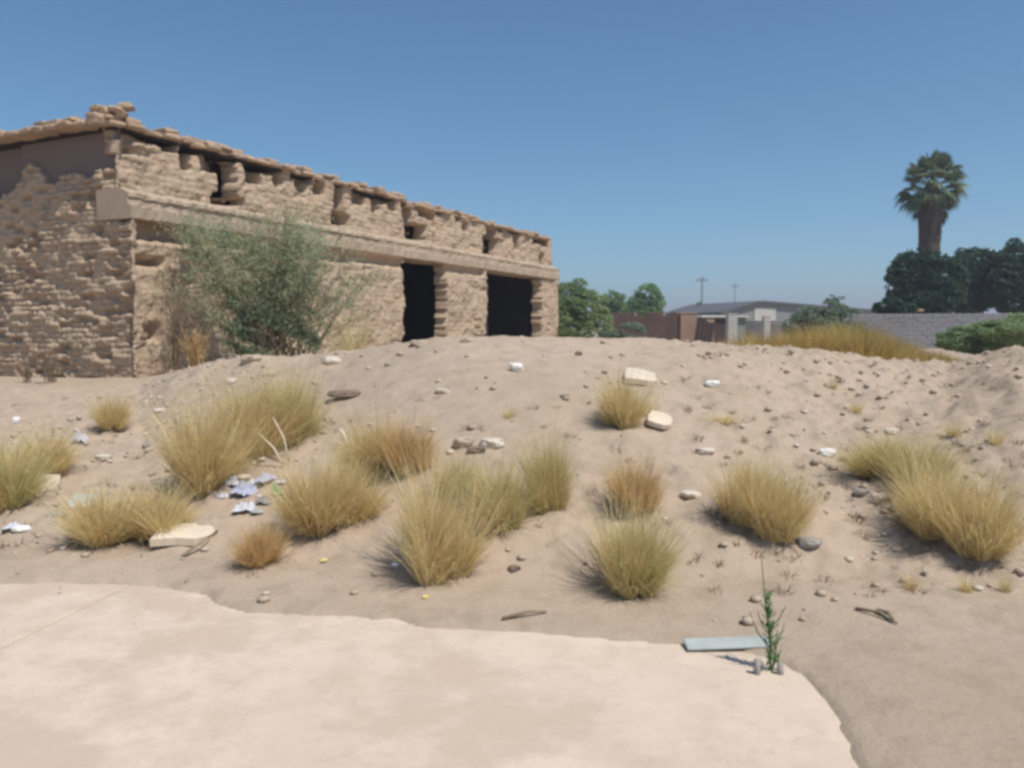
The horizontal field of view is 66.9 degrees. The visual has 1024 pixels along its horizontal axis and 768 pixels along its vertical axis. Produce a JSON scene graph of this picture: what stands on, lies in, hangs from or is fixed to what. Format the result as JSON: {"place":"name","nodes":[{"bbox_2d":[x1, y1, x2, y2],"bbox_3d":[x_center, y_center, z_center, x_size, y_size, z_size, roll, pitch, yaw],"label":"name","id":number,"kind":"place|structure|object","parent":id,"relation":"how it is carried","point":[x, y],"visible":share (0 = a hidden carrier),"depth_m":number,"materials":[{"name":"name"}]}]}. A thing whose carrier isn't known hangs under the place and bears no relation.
{"place":"outdoors","nodes":[
{"label":"outdoors","id":0,"kind":"place"},
{"bbox_2d":[0,582,858,767],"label":"road","id":1,"kind":"structure","parent":0,"point":[95,676],"depth_m":3.38,"materials":[{"name":"concrete"}]},
{"bbox_2d":[683,636,768,650],"bbox_3d":[1.074,1.295,3.874,0.423,0.014,0.112,-1,11,0],"label":"board","id":2,"kind":"object","parent":1,"relation":"on","point":[721,643],"visible":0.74,"depth_m":3.86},
{"bbox_2d":[0,327,1023,767],"bbox_3d":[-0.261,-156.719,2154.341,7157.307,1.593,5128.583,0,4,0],"label":"ground","id":3,"kind":"structure","parent":0,"point":[932,677],"depth_m":5.35,"materials":[{"name":"sand"}]},
{"bbox_2d":[1,521,20,529],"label":"crumpled bag","id":4,"kind":"object","parent":3,"relation":"on","point":[11,525],"visible":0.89,"depth_m":5.75,"materials":[{"name":"white plastic"}]},
{"bbox_2d":[10,525,31,531],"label":"stone","id":5,"kind":"object","parent":3,"relation":"on","point":[23,528],"visible":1,"depth_m":5.73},
{"bbox_2d":[16,363,35,382],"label":"dry bush","id":6,"kind":"object","parent":3,"relation":"on","point":[27,379],"visible":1,"depth_m":12.71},
{"bbox_2d":[0,406,86,513],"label":"grass tuft","id":7,"kind":"object","parent":3,"relation":"on","point":[15,481],"visible":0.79,"depth_m":6.15,"materials":[{"name":"plant"}]},
{"bbox_2d":[27,344,63,382],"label":"dry bush","id":8,"kind":"object","parent":3,"relation":"on","point":[48,370],"visible":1,"depth_m":12.58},
{"bbox_2d":[34,474,60,496],"bbox_3d":[-4.002,0.859,6.469,0.415,0.060,0.376,-9,19,-28],"label":"slab","id":9,"kind":"object","parent":3,"relation":"on","point":[57,485],"depth_m":6.45,"materials":[{"name":"stone"}]},
{"bbox_2d":[0,408,102,474],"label":"grass tuft","id":10,"kind":"object","parent":3,"relation":"on","point":[67,462],"visible":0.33,"depth_m":6.93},
{"bbox_2d":[43,511,65,518],"bbox_3d":[-3.526,1.015,5.986,0.174,0.061,0.119,0,4,0],"label":"stone","id":11,"kind":"object","parent":3,"relation":"on","point":[48,515],"visible":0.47,"depth_m":5.94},
{"bbox_2d":[71,430,88,441],"bbox_3d":[-4.542,0.549,8.163,0.166,0.140,0.232,11,6,8],"label":"crumpled bag","id":12,"kind":"object","parent":3,"relation":"on","point":[84,437],"visible":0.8,"depth_m":8.12,"materials":[{"name":"white plastic"}]},
{"bbox_2d":[68,493,97,509],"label":"slab","id":13,"kind":"structure","parent":3,"relation":"on","point":[81,497],"depth_m":6.21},
{"bbox_2d":[22,460,173,550],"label":"grass tuft","id":14,"kind":"object","parent":3,"relation":"on","point":[92,530],"visible":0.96,"depth_m":5.41,"materials":[{"name":"plant"}]},
{"bbox_2d":[95,454,112,460],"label":"stone","id":15,"kind":"object","parent":3,"relation":"on","point":[102,457],"visible":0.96,"depth_m":7.55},
{"bbox_2d":[81,382,141,432],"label":"grass tuft","id":16,"kind":"object","parent":3,"relation":"on","point":[109,416],"visible":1,"depth_m":8.54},
{"bbox_2d":[83,452,206,545],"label":"grass tuft","id":17,"kind":"object","parent":3,"relation":"on","point":[168,514],"visible":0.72,"depth_m":5.52,"materials":[{"name":"plant"}]},
{"bbox_2d":[145,273,204,372],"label":"dry bush","id":18,"kind":"object","parent":3,"relation":"on","point":[177,349],"visible":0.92,"depth_m":12.95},
{"bbox_2d":[149,523,214,546],"bbox_3d":[-2.303,1.058,5.463,0.403,0.060,0.272,1,13,-9],"label":"slab","id":19,"kind":"object","parent":3,"relation":"on","point":[190,534],"depth_m":5.38,"materials":[{"name":"stone"}]},
{"bbox_2d":[171,323,210,366],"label":"dry bush","id":20,"kind":"object","parent":3,"relation":"on","point":[195,355],"visible":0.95,"depth_m":12.95,"materials":[{"name":"yellow plant"}]},
{"bbox_2d":[181,530,217,556],"bbox_3d":[-2.126,1.092,5.314,0.038,0.098,0.361,1,4,18],"label":"stick","id":21,"kind":"object","parent":3,"relation":"on","point":[187,552],"visible":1,"depth_m":5.24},
{"bbox_2d":[124,358,287,499],"bbox_3d":[-2.464,0.305,6.196,1.346,1.522,1.155,1,4,7],"label":"grass tuft","id":22,"kind":"object","parent":3,"relation":"on","point":[212,459],"visible":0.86,"depth_m":6.13,"materials":[{"name":"plant"}]},
{"bbox_2d":[224,474,238,485],"bbox_3d":[-2.234,0.770,6.216,0.138,0.091,0.174,10,-1,-31],"label":"crumpled bag","id":23,"kind":"object","parent":3,"relation":"on","point":[236,482],"visible":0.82,"depth_m":6.19,"materials":[{"name":"white plastic"}]},
{"bbox_2d":[227,473,251,481],"bbox_3d":[-2.228,0.780,6.342,0.192,0.092,0.143,0,4,0],"label":"stone","id":24,"kind":"object","parent":3,"relation":"on","point":[247,477],"visible":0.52,"depth_m":6.29,"materials":[{"name":"stone"}]},
{"bbox_2d":[229,480,257,496],"bbox_3d":[-2.094,0.816,6.122,0.221,0.105,0.305,12,7,14],"label":"crumpled bag","id":25,"kind":"object","parent":3,"relation":"on","point":[242,487],"visible":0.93,"depth_m":6.08,"materials":[{"name":"white plastic"}]},
{"bbox_2d":[231,501,256,511],"bbox_3d":[-2.003,0.915,5.821,0.211,0.077,0.169,-1,-6,-15],"label":"crumpled bag","id":26,"kind":"object","parent":3,"relation":"on","point":[242,506],"visible":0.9,"depth_m":5.77,"materials":[{"name":"white plastic"}]},
{"bbox_2d":[240,355,261,363],"bbox_3d":[-3.433,-0.309,10.183,0.283,0.152,0.210,0,4,0],"label":"stone","id":27,"kind":"object","parent":3,"relation":"on","point":[250,358],"visible":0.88,"depth_m":10.12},
{"bbox_2d":[177,338,330,459],"bbox_3d":[-2.228,0.114,6.799,1.355,1.277,1.324,1,4,-16],"label":"grass tuft","id":28,"kind":"object","parent":3,"relation":"on","point":[275,440],"visible":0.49,"depth_m":6.63,"materials":[{"name":"plant"}]},
{"bbox_2d":[219,494,299,570],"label":"grass tuft","id":29,"kind":"object","parent":3,"relation":"on","point":[254,551],"visible":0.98,"depth_m":4.96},
{"bbox_2d":[255,495,271,503],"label":"stone","id":30,"kind":"object","parent":3,"relation":"on","point":[264,500],"visible":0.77,"depth_m":5.88,"materials":[{"name":"grey stone"}]},
{"bbox_2d":[254,472,276,482],"bbox_3d":[-1.983,0.742,6.254,0.165,0.078,0.216,-9,-1,30],"label":"crumpled bag","id":31,"kind":"object","parent":3,"relation":"on","point":[263,478],"visible":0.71,"depth_m":6.20,"materials":[{"name":"white plastic"}]},
{"bbox_2d":[259,434,283,466],"bbox_3d":[-2.007,0.552,6.471,0.219,0.277,0.019,1,4,9],"label":"stick","id":32,"kind":"object","parent":3,"relation":"on","point":[275,451],"visible":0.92,"depth_m":6.46,"materials":[{"name":"wood"}]},
{"bbox_2d":[150,188,401,357],"bbox_3d":[-4.157,-1.739,13.955,4.332,3.392,2.166,0,4,0],"label":"green shrub","id":33,"kind":"object","parent":3,"relation":"on","point":[262,308],"visible":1,"depth_m":13.71,"materials":[{"name":"green plant"}]},
{"bbox_2d":[0,102,559,377],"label":"adobe house","id":34,"kind":"structure","parent":3,"relation":"on","point":[87,255],"depth_m":14.79,"materials":[{"name":"brick"}]},
{"bbox_2d":[273,418,289,461],"bbox_3d":[-1.948,0.471,6.556,0.155,0.376,0.021,1,4,14],"label":"stick","id":35,"kind":"object","parent":3,"relation":"on","point":[284,441],"visible":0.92,"depth_m":6.55,"materials":[{"name":"wood"}]},
{"bbox_2d":[232,340,343,448],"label":"grass tuft","id":36,"kind":"object","parent":3,"relation":"on","point":[308,428],"visible":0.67,"depth_m":6.92,"materials":[{"name":"plant"}]},
{"bbox_2d":[239,421,381,542],"bbox_3d":[-1.356,0.640,5.348,0.989,1.014,0.850,-2,5,-25],"label":"grass tuft","id":37,"kind":"object","parent":3,"relation":"on","point":[309,514],"visible":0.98,"depth_m":5.30,"materials":[{"name":"plant"}]},
{"bbox_2d":[321,356,340,364],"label":"stone","id":38,"kind":"object","parent":3,"relation":"on","point":[335,360],"visible":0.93,"depth_m":9.36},
{"bbox_2d":[327,390,360,398],"bbox_3d":[-1.710,0.111,7.909,0.344,0.094,0.228,0,4,0],"label":"stone","id":39,"kind":"object","parent":3,"relation":"on","point":[346,394],"visible":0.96,"depth_m":7.82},
{"bbox_2d":[322,313,374,351],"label":"dry bush","id":40,"kind":"object","parent":3,"relation":"on","point":[358,340],"visible":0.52,"depth_m":12.41,"materials":[{"name":"yellow plant"}]},
{"bbox_2d":[314,393,405,485],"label":"grass tuft","id":41,"kind":"object","parent":3,"relation":"on","point":[366,437],"visible":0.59,"depth_m":5.91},
{"bbox_2d":[310,439,410,527],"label":"grass tuft","id":42,"kind":"object","parent":3,"relation":"on","point":[364,514],"visible":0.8,"depth_m":5.43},
{"bbox_2d":[353,397,449,483],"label":"grass tuft","id":43,"kind":"object","parent":3,"relation":"on","point":[390,448],"visible":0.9,"depth_m":5.85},
{"bbox_2d":[410,340,427,345],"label":"stone","id":44,"kind":"object","parent":3,"relation":"on","point":[414,342],"visible":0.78,"depth_m":9.32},
{"bbox_2d":[434,388,449,393],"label":"stone","id":45,"kind":"object","parent":3,"relation":"on","point":[441,391],"visible":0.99,"depth_m":7.32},
{"bbox_2d":[369,399,528,594],"bbox_3d":[-0.407,0.678,4.720,1.030,1.311,1.054,3,-1,-17],"label":"grass tuft","id":46,"kind":"object","parent":3,"relation":"on","point":[439,550],"visible":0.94,"depth_m":4.66,"materials":[{"name":"plant"}]},
{"bbox_2d":[419,441,496,501],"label":"grass tuft","id":47,"kind":"object","parent":3,"relation":"on","point":[454,475],"visible":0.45,"depth_m":5.47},
{"bbox_2d":[453,436,473,447],"bbox_3d":[-0.391,0.471,6.210,0.170,0.105,0.120,0,4,0],"label":"stone","id":48,"kind":"object","parent":3,"relation":"on","point":[467,441],"visible":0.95,"depth_m":6.17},
{"bbox_2d":[467,446,485,452],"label":"stone","id":49,"kind":"object","parent":3,"relation":"on","point":[477,450],"visible":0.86,"depth_m":6.06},
{"bbox_2d":[479,438,504,448],"bbox_3d":[-0.164,0.483,6.195,0.211,0.099,0.152,0,4,0],"label":"stone","id":50,"kind":"object","parent":3,"relation":"on","point":[488,443],"visible":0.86,"depth_m":6.14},
{"bbox_2d":[448,429,555,538],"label":"grass tuft","id":51,"kind":"object","parent":3,"relation":"on","point":[504,486],"visible":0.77,"depth_m":5.10,"materials":[{"name":"plant"}]},
{"bbox_2d":[501,403,521,417],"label":"grass tuft","id":52,"kind":"object","parent":3,"relation":"on","point":[509,415],"visible":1,"depth_m":6.72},
{"bbox_2d":[0,374,1023,596],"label":"ground cover","id":53,"kind":"object","parent":3,"relation":"on","point":[776,552],"visible":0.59,"depth_m":5.52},
{"bbox_2d":[0,336,1023,626],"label":"gravel","id":54,"kind":"structure","parent":3,"relation":"on","point":[746,620],"depth_m":7.03,"materials":[{"name":"stone"}]},
{"bbox_2d":[507,565,520,572],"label":"stone","id":55,"kind":"object","parent":3,"relation":"on","point":[513,568],"visible":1,"depth_m":4.79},
{"bbox_2d":[509,363,522,371],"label":"stone","id":56,"kind":"object","parent":3,"relation":"on","point":[516,367],"visible":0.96,"depth_m":7.90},
{"bbox_2d":[502,610,546,619],"bbox_3d":[0.068,1.248,4.206,0.253,0.043,0.021,-1,4,-16],"label":"stick","id":57,"kind":"object","parent":3,"relation":"on","point":[521,613],"visible":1,"depth_m":4.19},
{"bbox_2d":[500,400,587,518],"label":"grass tuft","id":58,"kind":"object","parent":3,"relation":"on","point":[557,490],"visible":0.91,"depth_m":5.27,"materials":[{"name":"plant"}]},
{"bbox_2d":[557,277,613,337],"bbox_3d":[2.711,-3.337,36.735,3.992,3.442,2.481,-2,5,-27],"label":"mesquite tree","id":59,"kind":"object","parent":3,"relation":"on","point":[576,315],"visible":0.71,"depth_m":36.30,"materials":[{"name":"green plant"}]},
{"bbox_2d":[590,290,628,316],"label":"round tree","id":60,"kind":"object","parent":3,"relation":"on","point":[615,306],"visible":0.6,"depth_m":73.98,"materials":[{"name":"green plant"}]},
{"bbox_2d":[596,321,647,337],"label":"shrub","id":61,"kind":"object","parent":3,"relation":"on","point":[638,327],"visible":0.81,"depth_m":32.59,"materials":[{"name":"green plant"}]},
{"bbox_2d":[586,354,665,429],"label":"grass tuft","id":62,"kind":"object","parent":3,"relation":"on","point":[622,410],"visible":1,"depth_m":6.55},
{"bbox_2d":[564,456,698,604],"bbox_3d":[0.690,0.837,4.572,0.882,1.006,0.954,4,0,-9],"label":"grass tuft","id":63,"kind":"object","parent":3,"relation":"on","point":[638,565],"visible":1,"depth_m":4.42,"materials":[{"name":"plant"}]},
{"bbox_2d":[588,439,675,519],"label":"grass tuft","id":64,"kind":"object","parent":3,"relation":"on","point":[646,494],"visible":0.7,"depth_m":5.28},
{"bbox_2d":[624,367,657,385],"bbox_3d":[1.294,-0.073,7.814,0.333,0.060,0.412,8,18,5],"label":"slab","id":65,"kind":"object","parent":3,"relation":"on","point":[642,374],"depth_m":7.71,"materials":[{"name":"stone"}]},
{"bbox_2d":[603,312,679,339],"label":"brick wall","id":66,"kind":"structure","parent":3,"relation":"on","point":[659,325],"depth_m":43.02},
{"bbox_2d":[625,283,666,315],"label":"round tree","id":67,"kind":"object","parent":3,"relation":"on","point":[640,304],"visible":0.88,"depth_m":69.12,"materials":[{"name":"green plant"}]},
{"bbox_2d":[641,391,665,416],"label":"grass tuft","id":68,"kind":"object","parent":3,"relation":"on","point":[648,412],"visible":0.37,"depth_m":6.85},
{"bbox_2d":[646,410,672,428],"bbox_3d":[1.278,0.311,6.701,0.216,0.045,0.266,16,23,16],"label":"slab","id":69,"kind":"object","parent":3,"relation":"on","point":[658,419],"depth_m":6.64,"materials":[{"name":"stone"}]},
{"bbox_2d":[679,313,696,342],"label":"pillar","id":70,"kind":"structure","parent":3,"relation":"on","point":[687,325],"depth_m":41.47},
{"bbox_2d":[679,490,701,497],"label":"stone","id":71,"kind":"object","parent":3,"relation":"on","point":[689,494],"visible":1,"depth_m":5.58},
{"bbox_2d":[696,276,707,303],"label":"utility pole","id":72,"kind":"object","parent":3,"relation":"on","point":[702,280],"visible":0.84,"depth_m":94.34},
{"bbox_2d":[694,447,714,454],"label":"stone","id":73,"kind":"object","parent":3,"relation":"on","point":[706,451],"visible":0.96,"depth_m":6.26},
{"bbox_2d":[694,318,715,341],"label":"metal sheet","id":74,"kind":"object","parent":3,"relation":"on","point":[704,331],"visible":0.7,"depth_m":40.82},
{"bbox_2d":[704,380,719,387],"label":"stone","id":75,"kind":"object","parent":3,"relation":"on","point":[713,383],"visible":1,"depth_m":7.76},
{"bbox_2d":[691,409,745,423],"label":"grass tuft","id":76,"kind":"object","parent":3,"relation":"on","point":[725,420],"visible":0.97,"depth_m":6.89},
{"bbox_2d":[691,429,797,530],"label":"grass tuft","id":77,"kind":"object","parent":3,"relation":"on","point":[728,508],"visible":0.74,"depth_m":5.18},
{"bbox_2d":[752,658,760,675],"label":"stone","id":78,"kind":"object","parent":3,"relation":"on","point":[756,667],"visible":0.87,"depth_m":3.57,"materials":[{"name":"grey stone"}]},
{"bbox_2d":[745,320,787,341],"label":"block wall","id":79,"kind":"structure","parent":3,"relation":"on","point":[752,326],"depth_m":48.93,"materials":[{"name":"white paint"}]},
{"bbox_2d":[749,553,785,670],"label":"weed","id":80,"kind":"object","parent":3,"relation":"on","point":[768,610],"visible":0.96,"depth_m":3.61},
{"bbox_2d":[665,301,877,332],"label":"warehouse","id":81,"kind":"structure","parent":3,"relation":"on","point":[757,310],"depth_m":81.67,"materials":[{"name":"white paint"}]},
{"bbox_2d":[754,308,775,320],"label":"door","id":82,"kind":"structure","parent":81,"relation":"in","point":[758,312],"depth_m":81.04,"materials":[{"name":"white paint"}]},
{"bbox_2d":[775,662,783,675],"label":"stone","id":83,"kind":"object","parent":3,"relation":"on","point":[779,669],"visible":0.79,"depth_m":3.58,"materials":[{"name":"grey stone"}]},
{"bbox_2d":[719,428,843,552],"bbox_3d":[1.755,0.640,5.133,0.870,0.958,0.748,2,5,24],"label":"grass tuft","id":84,"kind":"object","parent":3,"relation":"on","point":[786,522],"visible":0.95,"depth_m":5.03,"materials":[{"name":"plant"}]},
{"bbox_2d":[796,537,821,548],"bbox_3d":[1.946,1.040,5.067,0.156,0.063,0.118,0,4,0],"label":"stone","id":85,"kind":"object","parent":3,"relation":"on","point":[809,542],"visible":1,"depth_m":5.04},
{"bbox_2d":[781,295,865,336],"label":"shrub","id":86,"kind":"object","parent":3,"relation":"on","point":[806,313],"visible":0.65,"depth_m":37.45,"materials":[{"name":"green plant"}]},
{"bbox_2d":[818,448,835,456],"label":"stone","id":87,"kind":"object","parent":3,"relation":"on","point":[822,453],"visible":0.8,"depth_m":6.40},
{"bbox_2d":[846,397,865,412],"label":"grass tuft","id":88,"kind":"object","parent":3,"relation":"on","point":[855,408],"visible":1,"depth_m":7.41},
{"bbox_2d":[853,488,870,495],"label":"stone","id":89,"kind":"object","parent":3,"relation":"on","point":[861,491],"visible":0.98,"depth_m":5.68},
{"bbox_2d":[812,416,921,480],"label":"grass tuft","id":90,"kind":"object","parent":3,"relation":"on","point":[861,466],"visible":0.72,"depth_m":5.94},
{"bbox_2d":[855,607,897,623],"bbox_3d":[1.946,1.224,4.134,0.031,0.035,0.243,-3,5,-32],"label":"stick","id":91,"kind":"object","parent":3,"relation":"on","point":[872,611],"visible":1,"depth_m":4.15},
{"bbox_2d":[867,493,887,503],"bbox_3d":[2.654,0.838,5.631,0.148,0.089,0.110,0,4,0],"label":"stone","id":92,"kind":"object","parent":3,"relation":"on","point":[873,498],"visible":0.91,"depth_m":5.60,"materials":[{"name":"stone"}]},
{"bbox_2d":[876,609,894,622],"bbox_3d":[1.990,1.223,4.114,0.042,0.044,0.150,-1,4,-9],"label":"stick","id":93,"kind":"object","parent":3,"relation":"on","point":[888,613],"visible":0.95,"depth_m":4.11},
{"bbox_2d":[871,296,918,313],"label":"dark bush","id":94,"kind":"object","parent":3,"relation":"on","point":[897,305],"visible":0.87,"depth_m":37.37,"materials":[{"name":"green plant"}]},
{"bbox_2d":[893,568,929,590],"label":"grass tuft","id":95,"kind":"object","parent":3,"relation":"on","point":[909,585],"visible":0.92,"depth_m":4.60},
{"bbox_2d":[883,246,972,313],"bbox_3d":[21.735,-4.533,40.516,4.471,5.274,3.606,0,4,0],"label":"dark tree","id":96,"kind":"object","parent":3,"relation":"on","point":[912,276],"visible":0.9,"depth_m":39.82,"materials":[{"name":"green plant"}]},
{"bbox_2d":[867,412,989,492],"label":"grass tuft","id":97,"kind":"object","parent":3,"relation":"on","point":[909,462],"visible":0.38,"depth_m":5.55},
{"bbox_2d":[893,149,972,270],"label":"palm tree","id":98,"kind":"object","parent":3,"relation":"on","point":[932,204],"visible":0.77,"depth_m":42.40,"materials":[{"name":"green plant"}]},
{"bbox_2d":[852,313,1020,347],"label":"block wall","id":99,"kind":"structure","parent":3,"relation":"on","point":[922,329],"depth_m":35.87,"materials":[{"name":"concrete"}]},
{"bbox_2d":[867,420,1009,545],"bbox_3d":[2.825,0.638,5.128,0.915,0.982,1.065,1,4,15],"label":"grass tuft","id":100,"kind":"object","parent":3,"relation":"on","point":[913,516],"visible":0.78,"depth_m":5.04,"materials":[{"name":"plant"}]},
{"bbox_2d":[940,416,970,436],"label":"grass tuft","id":101,"kind":"object","parent":3,"relation":"on","point":[953,431],"visible":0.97,"depth_m":6.68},
{"bbox_2d":[906,432,1023,571],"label":"grass tuft","id":102,"kind":"object","parent":3,"relation":"on","point":[983,533],"visible":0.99,"depth_m":4.75,"materials":[{"name":"plant"}]},
{"bbox_2d":[953,572,976,593],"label":"grass tuft","id":103,"kind":"object","parent":3,"relation":"on","point":[966,588],"visible":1,"depth_m":4.50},
{"bbox_2d":[943,246,1009,313],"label":"dark tree","id":104,"kind":"object","parent":3,"relation":"on","point":[981,267],"visible":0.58,"depth_m":44.12,"materials":[{"name":"green plant"}]},
{"bbox_2d":[933,312,1023,354],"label":"shrub","id":105,"kind":"object","parent":3,"relation":"on","point":[993,335],"visible":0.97,"depth_m":20.50,"materials":[{"name":"green plant"}]},
{"bbox_2d":[980,423,1014,445],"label":"grass tuft","id":106,"kind":"object","parent":3,"relation":"on","point":[994,441],"visible":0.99,"depth_m":6.21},
{"bbox_2d":[981,237,1023,312],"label":"dark tree","id":107,"kind":"object","parent":3,"relation":"on","point":[1008,261],"visible":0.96,"depth_m":42.48,"materials":[{"name":"green plant"}]},
{"bbox_2d":[996,569,1019,592],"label":"grass tuft","id":108,"kind":"object","parent":3,"relation":"on","point":[1004,589],"visible":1,"depth_m":4.49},
{"bbox_2d":[0,0,1023,326],"label":"sky","id":109,"kind":"structure","parent":0,"point":[766,148],"materials":[{"name":"blue"}]},
{"bbox_2d":[697,315,749,342],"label":"shed","id":110,"kind":"structure","parent":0,"point":[720,325],"depth_m":48.65,"materials":[{"name":"white paint"}]},
{"bbox_2d":[714,319,725,342],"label":"door","id":111,"kind":"structure","parent":110,"relation":"in","point":[720,325],"depth_m":48.64,"materials":[{"name":"metal"}]},
{"bbox_2d":[725,314,737,343],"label":"pillar","id":112,"kind":"structure","parent":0,"point":[731,322],"depth_m":43.63,"materials":[{"name":"white paint"}]},
{"bbox_2d":[762,316,770,340],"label":"pillar","id":113,"kind":"structure","parent":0,"point":[766,321],"depth_m":46.69,"materials":[{"name":"white paint"}]},
{"bbox_2d":[715,312,960,362],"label":"tall grass","id":114,"kind":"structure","parent":0,"point":[861,341],"depth_m":13.38,"materials":[{"name":"plant"}]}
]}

